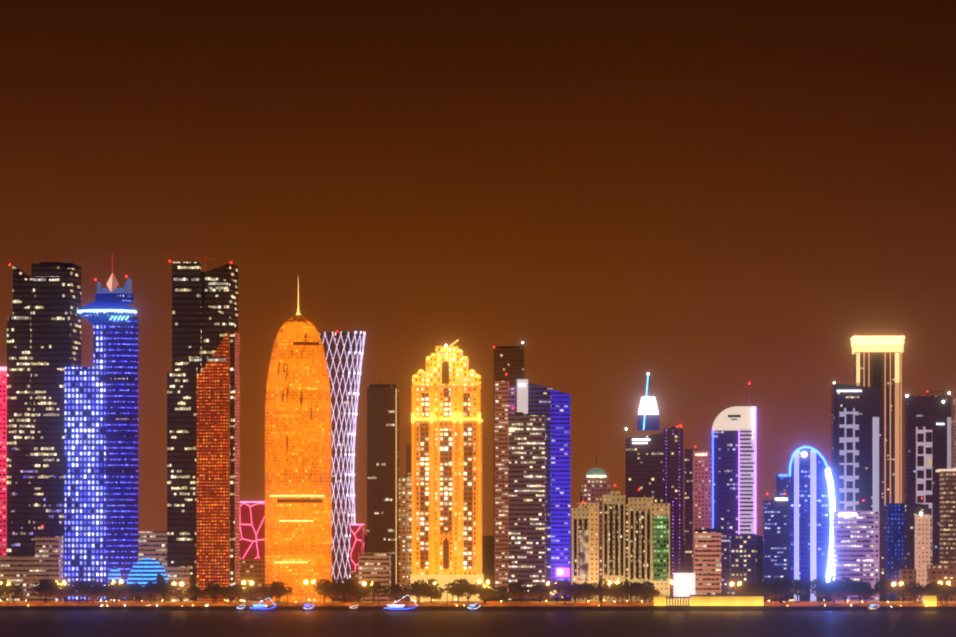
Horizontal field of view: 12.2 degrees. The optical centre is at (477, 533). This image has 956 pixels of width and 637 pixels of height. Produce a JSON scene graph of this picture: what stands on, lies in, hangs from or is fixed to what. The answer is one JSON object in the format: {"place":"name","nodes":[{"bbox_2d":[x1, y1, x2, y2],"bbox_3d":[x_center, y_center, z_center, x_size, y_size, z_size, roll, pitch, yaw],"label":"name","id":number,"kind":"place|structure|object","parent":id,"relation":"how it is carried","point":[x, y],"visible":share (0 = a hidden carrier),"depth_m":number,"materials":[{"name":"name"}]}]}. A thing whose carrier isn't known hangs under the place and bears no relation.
{"place":"outdoors","nodes":[
{"label":"outdoors","id":0,"kind":"place"},
{"bbox_2d":[0,367,6,556],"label":"pink building","id":1,"kind":"structure","parent":0,"point":[3,461],"depth_m":3455.76,"materials":[{"name":"red"}]},
{"bbox_2d":[108,558,169,600],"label":"domed building","id":2,"kind":"structure","parent":0,"point":[143,572],"depth_m":2982.04,"materials":[{"name":"blue glass"}]},
{"bbox_2d":[410,340,483,600],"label":"skyscraper","id":3,"kind":"structure","parent":0,"point":[446,420],"depth_m":3095.62,"materials":[{"name":"yellow"}]},
{"bbox_2d":[0,610,955,636],"bbox_3d":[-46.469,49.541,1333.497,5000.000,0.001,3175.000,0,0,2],"label":"sea water","id":4,"kind":"structure","parent":0,"point":[485,623],"depth_m":2467.25,"materials":[{"name":"liquid"}]},
{"bbox_2d":[236,595,878,610],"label":"boats","id":5,"kind":"object","parent":4,"relation":"on","point":[307,608],"visible":0.92,"depth_m":2872.80,"materials":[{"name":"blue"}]},
{"bbox_2d":[0,601,955,607],"bbox_3d":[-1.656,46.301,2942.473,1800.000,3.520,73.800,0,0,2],"label":"waterfront promenade","id":6,"kind":"structure","parent":0,"point":[647,604],"depth_m":2921.46,"materials":[{"name":"brown"}]},
{"bbox_2d":[0,580,949,605],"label":"street lamps","id":7,"kind":"object","parent":6,"relation":"on","point":[479,581],"visible":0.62,"depth_m":2945.62,"materials":[{"name":"yellow"}]},
{"bbox_2d":[0,576,955,605],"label":"trees","id":8,"kind":"object","parent":6,"relation":"on","point":[835,589],"visible":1,"depth_m":2927.81,"materials":[{"name":"green plant"}]},
{"bbox_2d":[650,595,936,609],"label":"waterfront pavilion","id":9,"kind":"structure","parent":6,"relation":"on","point":[724,602],"depth_m":2892.75,"materials":[{"name":"beige"}]},
{"bbox_2d":[0,536,955,609],"bbox_3d":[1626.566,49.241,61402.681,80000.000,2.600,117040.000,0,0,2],"label":"terrain","id":10,"kind":"structure","parent":0,"point":[488,557],"depth_m":2913.65,"materials":[{"name":"brown"}]},
{"bbox_2d":[7,262,80,600],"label":"skyscraper","id":11,"kind":"structure","parent":10,"relation":"on","point":[43,337],"depth_m":3153.88,"materials":[{"name":"black"}]},
{"bbox_2d":[65,254,137,600],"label":"skyscraper","id":12,"kind":"structure","parent":10,"relation":"on","point":[101,468],"depth_m":3058.94,"materials":[{"name":"blue glass"}]},
{"bbox_2d":[0,531,390,600],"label":"lowrise building","id":13,"kind":"structure","parent":10,"relation":"on","point":[25,573],"depth_m":3034.20,"materials":[{"name":"beige"}]},
{"bbox_2d":[167,256,239,600],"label":"skyscraper","id":14,"kind":"structure","parent":10,"relation":"on","point":[203,459],"depth_m":3149.72,"materials":[{"name":"black"}]},
{"bbox_2d":[265,279,331,600],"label":"domed skyscraper","id":15,"kind":"structure","parent":10,"relation":"on","point":[298,482],"depth_m":3054.90,"materials":[{"name":"brown"}]},
{"bbox_2d":[240,501,363,598],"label":"building","id":16,"kind":"structure","parent":10,"relation":"on","point":[252,540],"depth_m":3299.88,"materials":[{"name":"red"}]},
{"bbox_2d":[318,331,365,596],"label":"skyscraper","id":17,"kind":"structure","parent":10,"relation":"on","point":[344,353],"depth_m":3409.08,"materials":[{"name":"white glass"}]},
{"bbox_2d":[367,384,398,585],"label":"skyscraper","id":18,"kind":"structure","parent":10,"relation":"on","point":[382,468],"depth_m":3948.09,"materials":[{"name":"brown glass"}]},
{"bbox_2d":[399,473,411,588],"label":"building","id":19,"kind":"structure","parent":10,"relation":"on","point":[405,528],"depth_m":3547.17,"materials":[{"name":"brown"}]},
{"bbox_2d":[406,445,411,475],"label":"dark building","id":20,"kind":"structure","parent":10,"relation":"on","point":[408,458],"depth_m":4347.76,"materials":[{"name":"brown glass"}]},
{"bbox_2d":[495,381,516,594],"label":"skyscraper","id":21,"kind":"structure","parent":10,"relation":"on","point":[505,398],"depth_m":3495.05,"materials":[{"name":"brown"}]},
{"bbox_2d":[494,342,523,585],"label":"skyscraper","id":22,"kind":"structure","parent":10,"relation":"on","point":[509,360],"depth_m":3745.02,"materials":[{"name":"brown glass"}]},
{"bbox_2d":[509,414,545,599],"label":"striped office building","id":23,"kind":"structure","parent":10,"relation":"on","point":[527,499],"depth_m":3244.46,"materials":[{"name":"grey"}]},
{"bbox_2d":[580,455,610,595],"bbox_3d":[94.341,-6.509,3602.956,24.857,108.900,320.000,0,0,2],"label":"domed building","id":24,"kind":"structure","parent":10,"relation":"on","point":[596,485],"depth_m":3443.02,"materials":[{"name":"brown"}]},
{"bbox_2d":[571,491,669,600],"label":"classical building","id":25,"kind":"structure","parent":10,"relation":"on","point":[648,539],"depth_m":3062.78,"materials":[{"name":"brown stone"}]},
{"bbox_2d":[556,530,721,598],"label":"building","id":26,"kind":"structure","parent":10,"relation":"on","point":[704,578],"depth_m":3091.00,"materials":[{"name":"brown"}]},
{"bbox_2d":[663,426,692,590],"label":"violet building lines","id":27,"kind":"object","parent":10,"relation":"on","point":[673,467],"visible":0.9,"depth_m":3742.12,"materials":[{"name":"glass"}]},
{"bbox_2d":[693,451,710,572],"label":"high-rise building","id":28,"kind":"structure","parent":10,"relation":"on","point":[701,490],"depth_m":3940.22,"materials":[{"name":"red"}]},
{"bbox_2d":[711,382,755,594],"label":"skyscraper","id":29,"kind":"structure","parent":10,"relation":"on","point":[733,471],"depth_m":3390.01,"materials":[{"name":"blue glass"}]},
{"bbox_2d":[730,474,805,594],"bbox_3d":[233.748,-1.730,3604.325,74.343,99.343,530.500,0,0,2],"label":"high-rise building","id":30,"kind":"structure","parent":10,"relation":"on","point":[743,558],"depth_m":3638.68,"materials":[{"name":"blue"}]},
{"bbox_2d":[9,260,935,535],"bbox_3d":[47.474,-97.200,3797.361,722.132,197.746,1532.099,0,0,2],"label":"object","id":31,"kind":"object","parent":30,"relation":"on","point":[609,494],"visible":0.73,"depth_m":3166.47,"materials":[{"name":"grey paint"}]},
{"bbox_2d":[833,511,878,600],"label":"office building","id":32,"kind":"structure","parent":10,"relation":"on","point":[855,545],"depth_m":3088.20,"materials":[{"name":"purple"}]},
{"bbox_2d":[851,336,904,582],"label":"crowned tower","id":33,"kind":"structure","parent":10,"relation":"on","point":[877,361],"depth_m":4234.69,"materials":[{"name":"brown glass"}]},
{"bbox_2d":[885,503,928,597],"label":"high-rise building","id":34,"kind":"structure","parent":10,"relation":"on","point":[899,536],"depth_m":3336.91,"materials":[{"name":"black"}]},
{"bbox_2d":[905,390,950,564],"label":"skyscraper","id":35,"kind":"structure","parent":10,"relation":"on","point":[927,437],"depth_m":4034.18,"materials":[{"name":"black glass"}]},
{"bbox_2d":[900,512,955,600],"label":"beige building","id":36,"kind":"structure","parent":10,"relation":"on","point":[924,572],"depth_m":3086.69,"materials":[{"name":"beige"}]},
{"bbox_2d":[936,468,955,564],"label":"high-rise building","id":37,"kind":"structure","parent":10,"relation":"on","point":[947,516],"depth_m":3285.81,"materials":[{"name":"brown"}]},
{"bbox_2d":[0,0,955,535],"label":"sky","id":38,"kind":"structure","parent":0,"point":[708,199],"materials":[{"name":"brown"}]},
{"bbox_2d":[517,379,569,596],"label":"skyscraper","id":39,"kind":"structure","parent":0,"point":[552,405],"depth_m":3392.36,"materials":[{"name":"blue glass"}]},
{"bbox_2d":[625,373,663,583],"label":"skyscraper","id":40,"kind":"structure","parent":0,"point":[644,464],"depth_m":3741.84,"materials":[{"name":"black glass"}]},
{"bbox_2d":[788,446,834,600],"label":"skyscraper","id":41,"kind":"structure","parent":0,"point":[811,503],"depth_m":3138.66,"materials":[{"name":"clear glass"}]},
{"bbox_2d":[831,382,880,586],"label":"skyscraper","id":42,"kind":"structure","parent":0,"point":[856,444],"depth_m":3836.22,"materials":[{"name":"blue glass"}]},
{"bbox_2d":[951,399,955,467],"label":"skyscraper","id":43,"kind":"structure","parent":0,"point":[954,438],"depth_m":4146.34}
]}

